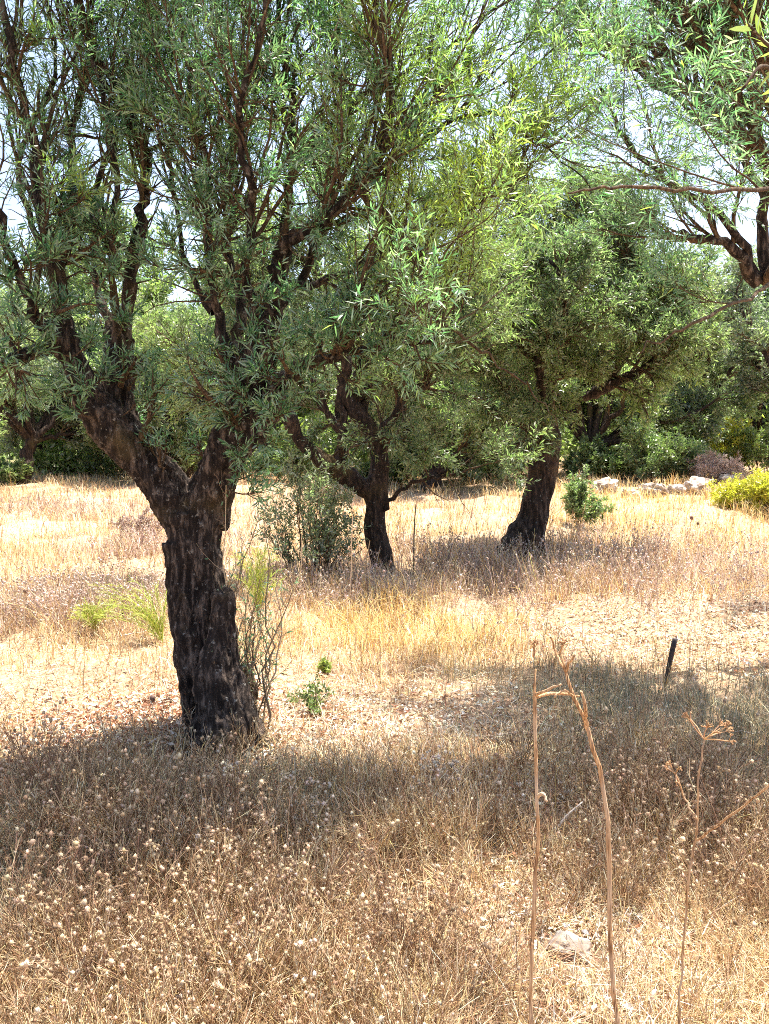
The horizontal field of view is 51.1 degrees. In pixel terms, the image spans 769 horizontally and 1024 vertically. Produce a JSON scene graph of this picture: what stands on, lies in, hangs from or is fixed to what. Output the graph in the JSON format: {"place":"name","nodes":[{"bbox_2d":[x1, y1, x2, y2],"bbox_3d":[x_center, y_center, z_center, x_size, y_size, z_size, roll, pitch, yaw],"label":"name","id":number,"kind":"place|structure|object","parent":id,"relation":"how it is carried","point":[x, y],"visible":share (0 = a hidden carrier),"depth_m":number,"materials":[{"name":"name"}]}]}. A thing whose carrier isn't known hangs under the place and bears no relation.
{"place":"outdoors","nodes":[
{"label":"outdoors","id":0,"kind":"place"},
{"bbox_2d":[0,399,768,1023],"bbox_3d":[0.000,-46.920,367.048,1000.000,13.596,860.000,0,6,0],"label":"ground","id":1,"kind":"structure","parent":0,"point":[66,673],"depth_m":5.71,"materials":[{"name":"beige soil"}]},
{"bbox_2d":[0,457,36,485],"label":"green shrub","id":2,"kind":"object","parent":1,"relation":"on","point":[17,470],"visible":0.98,"depth_m":20.04,"materials":[{"name":"green plant"}]},
{"bbox_2d":[0,283,43,445],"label":"olive tree","id":3,"kind":"object","parent":1,"relation":"on","point":[3,415],"visible":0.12,"depth_m":17.09,"materials":[{"name":"green plant"}]},
{"bbox_2d":[0,230,47,385],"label":"olive tree","id":4,"kind":"object","parent":1,"relation":"on","point":[10,319],"visible":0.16,"depth_m":8.21,"materials":[{"name":"green plant"}]},
{"bbox_2d":[22,589,27,649],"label":"seed stalk","id":5,"kind":"object","parent":1,"relation":"on","point":[25,591],"visible":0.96,"depth_m":5.51,"materials":[{"name":"beige plant"}]},
{"bbox_2d":[1,282,97,469],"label":"olive tree","id":6,"kind":"object","parent":1,"relation":"on","point":[39,446],"visible":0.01,"depth_m":26.93,"materials":[{"name":"green plant"}]},
{"bbox_2d":[0,290,101,484],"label":"olive tree","id":7,"kind":"object","parent":1,"relation":"on","point":[31,432],"visible":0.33,"depth_m":20.76,"materials":[{"name":"green plant"}]},
{"bbox_2d":[33,444,78,475],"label":"green shrub","id":8,"kind":"object","parent":1,"relation":"on","point":[51,462],"visible":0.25,"depth_m":24.33,"materials":[{"name":"green plant"}]},
{"bbox_2d":[17,288,101,473],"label":"olive tree","id":9,"kind":"object","parent":1,"relation":"on","point":[59,426],"visible":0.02,"depth_m":23.91,"materials":[{"name":"green plant"}]},
{"bbox_2d":[68,597,119,631],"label":"fennel plant","id":10,"kind":"object","parent":1,"relation":"on","point":[90,614],"visible":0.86,"depth_m":5.82,"materials":[{"name":"plant"}]},
{"bbox_2d":[78,445,125,477],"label":"green shrub","id":11,"kind":"object","parent":1,"relation":"on","point":[106,466],"visible":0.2,"depth_m":22.67,"materials":[{"name":"green plant"}]},
{"bbox_2d":[85,575,167,644],"bbox_3d":[-1.832,0.704,5.721,0.656,0.503,0.455,0,6,0],"label":"fennel plant","id":12,"kind":"object","parent":1,"relation":"on","point":[155,626],"visible":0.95,"depth_m":5.72,"materials":[{"name":"plant"}]},
{"bbox_2d":[107,505,162,539],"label":"dry bush","id":13,"kind":"object","parent":1,"relation":"on","point":[128,520],"visible":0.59,"depth_m":10.39,"materials":[{"name":"beige plant"}]},
{"bbox_2d":[17,183,269,432],"bbox_3d":[-7.865,-5.294,25.096,9.880,9.158,7.842,0,7,2],"label":"olive tree","id":14,"kind":"object","parent":1,"relation":"on","point":[152,285],"visible":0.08,"depth_m":22.59,"materials":[{"name":"green plant"}]},
{"bbox_2d":[96,298,192,335],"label":"olive tree","id":15,"kind":"object","parent":1,"relation":"on","point":[172,306],"depth_m":32.76,"materials":[{"name":"green plant"}]},
{"bbox_2d":[148,694,155,717],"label":"seed stalk","id":16,"kind":"object","parent":1,"relation":"on","point":[152,698],"visible":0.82,"depth_m":4.06,"materials":[{"name":"beige plant"}]},
{"bbox_2d":[70,284,235,477],"bbox_3d":[-6.239,-3.057,21.569,4.967,5.349,5.637,-5,8,-36],"label":"olive tree","id":17,"kind":"object","parent":1,"relation":"on","point":[158,424],"visible":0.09,"depth_m":20.53,"materials":[{"name":"green plant"}]},
{"bbox_2d":[166,416,207,476],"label":"green shrub","id":18,"kind":"object","parent":1,"relation":"on","point":[189,463],"visible":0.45,"depth_m":20.71,"materials":[{"name":"green plant"}]},
{"bbox_2d":[171,300,333,469],"bbox_3d":[-3.746,-4.082,25.567,5.392,6.296,6.793,4,7,29],"label":"olive tree","id":19,"kind":"object","parent":1,"relation":"on","point":[308,412],"visible":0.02,"depth_m":24.81,"materials":[{"name":"green plant"}]},
{"bbox_2d":[230,543,286,619],"bbox_3d":[-0.987,0.556,6.202,0.460,0.638,0.464,0,6,0],"label":"fennel plant","id":20,"kind":"object","parent":1,"relation":"on","point":[260,589],"visible":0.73,"depth_m":6.17,"materials":[{"name":"plant"}]},
{"bbox_2d":[247,433,319,482],"bbox_3d":[-2.646,-1.448,21.403,2.237,1.537,2.173,0,6,0],"label":"green shrub","id":21,"kind":"object","parent":1,"relation":"on","point":[274,458],"visible":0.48,"depth_m":21.02,"materials":[{"name":"green plant"}]},
{"bbox_2d":[300,528,302,598],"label":"seed stalk","id":22,"kind":"object","parent":1,"relation":"on","point":[301,558],"visible":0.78,"depth_m":7.21,"materials":[{"name":"brown plant"}]},
{"bbox_2d":[286,674,334,717],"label":"weed","id":23,"kind":"object","parent":1,"relation":"on","point":[310,699],"visible":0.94,"depth_m":4.31,"materials":[{"name":"green plant"}]},
{"bbox_2d":[253,444,372,584],"bbox_3d":[-0.713,0.016,7.998,1.199,1.377,1.346,0,6,0],"label":"green shrub","id":24,"kind":"object","parent":1,"relation":"on","point":[326,534],"visible":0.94,"depth_m":7.88,"materials":[{"name":"green plant"}]},
{"bbox_2d":[298,399,334,431],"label":"olive tree","id":25,"kind":"object","parent":1,"relation":"on","point":[330,404],"visible":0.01,"depth_m":36.23,"materials":[{"name":"green plant"}]},
{"bbox_2d":[316,656,332,674],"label":"sapling","id":26,"kind":"object","parent":1,"relation":"on","point":[323,664],"visible":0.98,"depth_m":5.11,"materials":[{"name":"green plant"}]},
{"bbox_2d":[117,128,555,577],"bbox_3d":[-0.657,-1.523,8.289,4.388,4.982,3.012,0,6,0],"label":"olive tree","id":27,"kind":"object","parent":1,"relation":"on","point":[372,489],"visible":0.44,"depth_m":7.84,"materials":[{"name":"green plant"}]},
{"bbox_2d":[262,278,426,483],"bbox_3d":[-0.815,-3.158,20.948,5.512,5.600,4.612,3,7,27],"label":"olive tree","id":28,"kind":"object","parent":1,"relation":"on","point":[325,410],"visible":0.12,"depth_m":20.70,"materials":[{"name":"green plant"}]},
{"bbox_2d":[349,516,352,606],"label":"seed stalk","id":29,"kind":"object","parent":1,"relation":"on","point":[351,561],"visible":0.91,"depth_m":6.81,"materials":[{"name":"brown plant"}]},
{"bbox_2d":[363,541,369,595],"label":"seed stalk","id":30,"kind":"object","parent":1,"relation":"on","point":[365,564],"visible":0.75,"depth_m":7.03,"materials":[{"name":"brown plant"}]},
{"bbox_2d":[0,0,768,774],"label":"olive tree","id":31,"kind":"object","parent":1,"relation":"on","point":[212,666],"visible":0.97,"depth_m":3.48,"materials":[{"name":"green plant"}]},
{"bbox_2d":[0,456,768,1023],"bbox_3d":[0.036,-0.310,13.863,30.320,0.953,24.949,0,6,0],"label":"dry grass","id":32,"kind":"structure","parent":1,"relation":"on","point":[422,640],"depth_m":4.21,"materials":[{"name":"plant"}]},
{"bbox_2d":[0,677,768,1023],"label":"dry clover","id":33,"kind":"object","parent":1,"relation":"on","point":[576,885],"visible":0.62,"depth_m":2.61,"materials":[{"name":"beige plant"}]},
{"bbox_2d":[0,689,768,1023],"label":"dead weeds","id":34,"kind":"object","parent":1,"relation":"on","point":[82,919],"visible":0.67,"depth_m":2.55,"materials":[{"name":"beige plant"}]},
{"bbox_2d":[0,684,768,1023],"bbox_3d":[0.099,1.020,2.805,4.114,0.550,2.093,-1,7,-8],"label":"weed heads","id":35,"kind":"object","parent":34,"relation":"attached to","point":[226,892],"visible":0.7,"depth_m":2.48,"materials":[{"name":"beige plant"}]},
{"bbox_2d":[0,485,768,640],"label":"dry brush","id":36,"kind":"object","parent":1,"relation":"on","point":[621,562],"visible":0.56,"depth_m":7.22,"materials":[{"name":"beige plant"}]},
{"bbox_2d":[0,487,768,629],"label":"brush heads","id":37,"kind":"object","parent":36,"relation":"on","point":[310,592],"visible":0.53,"depth_m":6.99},
{"bbox_2d":[0,586,768,1023],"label":"leaf litter","id":38,"kind":"object","parent":1,"relation":"on","point":[118,708],"visible":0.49,"depth_m":4.20,"materials":[{"name":"plant"}]},
{"bbox_2d":[0,395,768,476],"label":"scrub","id":39,"kind":"object","parent":1,"relation":"on","point":[570,442],"visible":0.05,"depth_m":23.76,"materials":[{"name":"green plant"}]},
{"bbox_2d":[0,586,768,1023],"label":"fallen stems","id":40,"kind":"object","parent":1,"relation":"on","point":[408,700],"visible":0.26,"depth_m":4.03,"materials":[{"name":"beige plant"}]},
{"bbox_2d":[354,456,418,486],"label":"green shrub","id":41,"kind":"object","parent":1,"relation":"on","point":[364,467],"visible":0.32,"depth_m":19.19,"materials":[{"name":"green plant"}]},
{"bbox_2d":[412,504,415,577],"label":"seed stalk","id":42,"kind":"object","parent":1,"relation":"on","point":[414,540],"visible":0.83,"depth_m":8.04,"materials":[{"name":"brown plant"}]},
{"bbox_2d":[365,239,485,390],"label":"olive tree","id":43,"kind":"object","parent":1,"relation":"on","point":[447,384],"depth_m":23.64,"materials":[{"name":"green plant"}]},
{"bbox_2d":[328,294,563,493],"bbox_3d":[1.118,-2.541,18.001,5.147,4.884,4.535,-1,7,-11],"label":"olive tree","id":44,"kind":"object","parent":1,"relation":"on","point":[466,442],"visible":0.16,"depth_m":17.22,"materials":[{"name":"green plant"}]},
{"bbox_2d":[438,431,527,480],"bbox_3d":[2.445,-1.558,20.234,2.613,1.624,2.906,0,6,0],"label":"green shrub","id":45,"kind":"object","parent":1,"relation":"on","point":[481,463],"visible":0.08,"depth_m":19.89,"materials":[{"name":"green plant"}]},
{"bbox_2d":[433,287,570,468],"bbox_3d":[3.588,-3.751,21.240,5.031,6.109,6.013,4,7,29],"label":"olive tree","id":46,"kind":"object","parent":1,"relation":"on","point":[559,423],"visible":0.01,"depth_m":20.07,"materials":[{"name":"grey plant"}]},
{"bbox_2d":[545,726,547,803],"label":"seed stalk","id":47,"kind":"object","parent":1,"relation":"on","point":[546,760],"visible":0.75,"depth_m":3.34,"materials":[{"name":"brown plant"}]},
{"bbox_2d":[527,639,579,1023],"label":"dry stalk","id":48,"kind":"object","parent":1,"relation":"on","point":[536,696],"visible":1,"depth_m":1.45,"materials":[{"name":"brown plant"}]},
{"bbox_2d":[546,802,582,847],"bbox_3d":[0.671,1.186,3.024,0.152,0.195,0.008,-1,7,-8],"label":"dead stick","id":49,"kind":"object","parent":1,"relation":"on","point":[566,816],"visible":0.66,"depth_m":3.02,"materials":[{"name":"grey wood"}]},
{"bbox_2d":[547,930,591,963],"bbox_3d":[0.558,1.324,2.428,0.137,0.074,0.099,6,6,24],"label":"stone","id":50,"kind":"object","parent":1,"relation":"on","point":[587,945],"visible":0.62,"depth_m":2.41,"materials":[{"name":"beige stone"}]},
{"bbox_2d":[570,727,573,803],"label":"seed stalk","id":51,"kind":"object","parent":1,"relation":"on","point":[572,729],"visible":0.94,"depth_m":3.35,"materials":[{"name":"brown plant"}]},
{"bbox_2d":[418,139,747,565],"bbox_3d":[2.065,-1.959,9.298,3.542,5.378,3.406,0,6,0],"label":"olive tree","id":52,"kind":"object","parent":1,"relation":"on","point":[564,319],"visible":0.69,"depth_m":8.50,"materials":[{"name":"green plant"}]},
{"bbox_2d":[550,636,619,1023],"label":"dry stalk","id":53,"kind":"object","parent":1,"relation":"on","point":[584,715],"visible":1,"depth_m":1.40,"materials":[{"name":"brown plant"}]},
{"bbox_2d":[560,464,617,528],"bbox_3d":[2.772,-0.222,11.155,0.753,0.908,0.706,-4,8,-33],"label":"green shrub","id":54,"kind":"object","parent":1,"relation":"on","point":[576,498],"visible":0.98,"depth_m":11.08,"materials":[{"name":"green plant"}]},
{"bbox_2d":[561,431,619,478],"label":"green shrub","id":55,"kind":"object","parent":1,"relation":"on","point":[596,458],"visible":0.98,"depth_m":17.44,"materials":[{"name":"green plant"}]},
{"bbox_2d":[592,477,618,494],"bbox_3d":[4.092,-0.431,14.895,0.426,0.403,0.629,10,19,31],"label":"stone","id":56,"kind":"object","parent":1,"relation":"on","point":[602,482],"visible":0.56,"depth_m":14.72,"materials":[{"name":"white stone"}]},
{"bbox_2d":[483,268,768,476],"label":"olive tree","id":57,"kind":"object","parent":1,"relation":"on","point":[592,410],"visible":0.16,"depth_m":17.43,"materials":[{"name":"green plant"}]},
{"bbox_2d":[608,441,648,479],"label":"green shrub","id":58,"kind":"object","parent":1,"relation":"on","point":[616,465],"visible":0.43,"depth_m":16.93,"materials":[{"name":"green plant"}]},
{"bbox_2d":[622,489,638,497],"bbox_3d":[4.263,-0.306,13.917,0.341,0.196,0.252,8,7,15],"label":"stone","id":59,"kind":"object","parent":1,"relation":"on","point":[633,491],"visible":0.37,"depth_m":13.84,"materials":[{"name":"beige stone"}]},
{"bbox_2d":[510,0,768,356],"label":"olive tree","id":60,"kind":"object","parent":1,"relation":"on","point":[721,24],"visible":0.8,"depth_m":4.37,"materials":[{"name":"green plant"}]},
{"bbox_2d":[636,482,668,497],"bbox_3d":[4.741,-0.364,14.221,0.412,0.320,0.614,3,-3,-24],"label":"stone","id":61,"kind":"object","parent":1,"relation":"on","point":[660,488],"visible":0.5,"depth_m":14.04,"materials":[{"name":"beige stone"}]},
{"bbox_2d":[648,989,656,1018],"bbox_3d":[0.702,1.293,2.108,0.035,0.077,0.010,-6,9,-41],"label":"dead stick","id":62,"kind":"object","parent":1,"relation":"on","point":[653,992],"visible":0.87,"depth_m":2.10,"materials":[{"name":"beige wood"}]},
{"bbox_2d":[611,415,708,483],"bbox_3d":[5.556,-1.272,16.229,1.836,1.461,1.735,-3,7,-22],"label":"green shrub","id":63,"kind":"object","parent":1,"relation":"on","point":[666,456],"visible":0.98,"depth_m":15.99,"materials":[{"name":"green plant"}]},
{"bbox_2d":[585,308,744,447],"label":"olive tree","id":64,"kind":"object","parent":1,"relation":"on","point":[732,414],"visible":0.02,"depth_m":23.04,"materials":[{"name":"green plant"}]},
{"bbox_2d":[664,638,677,684],"bbox_3d":[1.723,0.922,4.856,0.033,0.338,0.084,-6,9,-41],"label":"metal stake","id":65,"kind":"object","parent":1,"relation":"on","point":[672,650],"visible":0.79,"depth_m":4.83,"materials":[{"name":"grey metal"}]},
{"bbox_2d":[667,484,685,494],"bbox_3d":[5.157,-0.383,14.221,0.334,0.249,0.246,9,7,7],"label":"stone","id":66,"kind":"object","parent":1,"relation":"on","point":[674,488],"visible":0.69,"depth_m":14.14,"materials":[{"name":"beige stone"}]},
{"bbox_2d":[596,271,768,453],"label":"olive tree","id":67,"kind":"object","parent":1,"relation":"on","point":[718,374],"visible":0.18,"depth_m":18.15,"materials":[{"name":"green plant"}]},
{"bbox_2d":[664,422,722,473],"bbox_3d":[6.651,-1.475,18.226,1.922,1.424,1.536,3,7,24],"label":"green shrub","id":68,"kind":"object","parent":1,"relation":"on","point":[694,434],"visible":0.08,"depth_m":18.08,"materials":[{"name":"green plant"}]},
{"bbox_2d":[683,476,713,494],"bbox_3d":[5.671,-0.423,14.501,0.492,0.377,0.693,11,19,39],"label":"stone","id":69,"kind":"object","parent":1,"relation":"on","point":[697,481],"visible":0.48,"depth_m":14.33,"materials":[{"name":"white stone"}]},
{"bbox_2d":[651,254,768,457],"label":"olive tree","id":70,"kind":"object","parent":1,"relation":"on","point":[765,294],"depth_m":25.24,"materials":[{"name":"green plant"}]},
{"bbox_2d":[664,712,768,1023],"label":"dry stalk","id":71,"kind":"object","parent":1,"relation":"on","point":[725,724],"visible":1,"depth_m":1.73,"materials":[{"name":"brown plant"}]},
{"bbox_2d":[684,448,752,478],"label":"dry bush","id":72,"kind":"object","parent":1,"relation":"on","point":[718,466],"visible":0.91,"depth_m":15.58,"materials":[{"name":"plant"}]},
{"bbox_2d":[711,473,746,483],"bbox_3d":[6.679,-0.605,15.648,0.582,0.317,0.757,4,-1,-16],"label":"stone","id":73,"kind":"object","parent":1,"relation":"on","point":[724,475],"visible":0.38,"depth_m":15.41,"materials":[{"name":"grey stone"}]},
{"bbox_2d":[693,240,768,401],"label":"olive tree","id":74,"kind":"object","parent":1,"relation":"on","point":[750,344],"visible":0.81,"depth_m":16.23,"materials":[{"name":"green plant"}]},
{"bbox_2d":[705,417,759,470],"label":"bush","id":75,"kind":"object","parent":1,"relation":"on","point":[734,443],"visible":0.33,"depth_m":19.22,"materials":[{"name":"green plant"}]},
{"bbox_2d":[696,270,768,459],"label":"olive tree","id":76,"kind":"object","parent":1,"relation":"on","point":[754,422],"depth_m":24.01,"materials":[{"name":"green plant"}]},
{"bbox_2d":[703,467,768,512],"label":"yellow shrub","id":77,"kind":"object","parent":1,"relation":"on","point":[757,490],"visible":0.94,"depth_m":11.95,"materials":[{"name":"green plant"}]},
{"bbox_2d":[722,425,768,471],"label":"green shrub","id":78,"kind":"object","parent":1,"relation":"on","point":[755,453],"visible":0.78,"depth_m":18.80,"materials":[{"name":"green plant"}]},
{"bbox_2d":[0,597,768,1017],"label":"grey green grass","id":79,"kind":"structure","parent":0,"point":[628,689],"depth_m":4.23,"materials":[{"name":"plant"}]},
{"bbox_2d":[0,0,768,324],"label":"sky","id":80,"kind":"structure","parent":0,"point":[748,230],"materials":[{"name":"white"}]}
]}

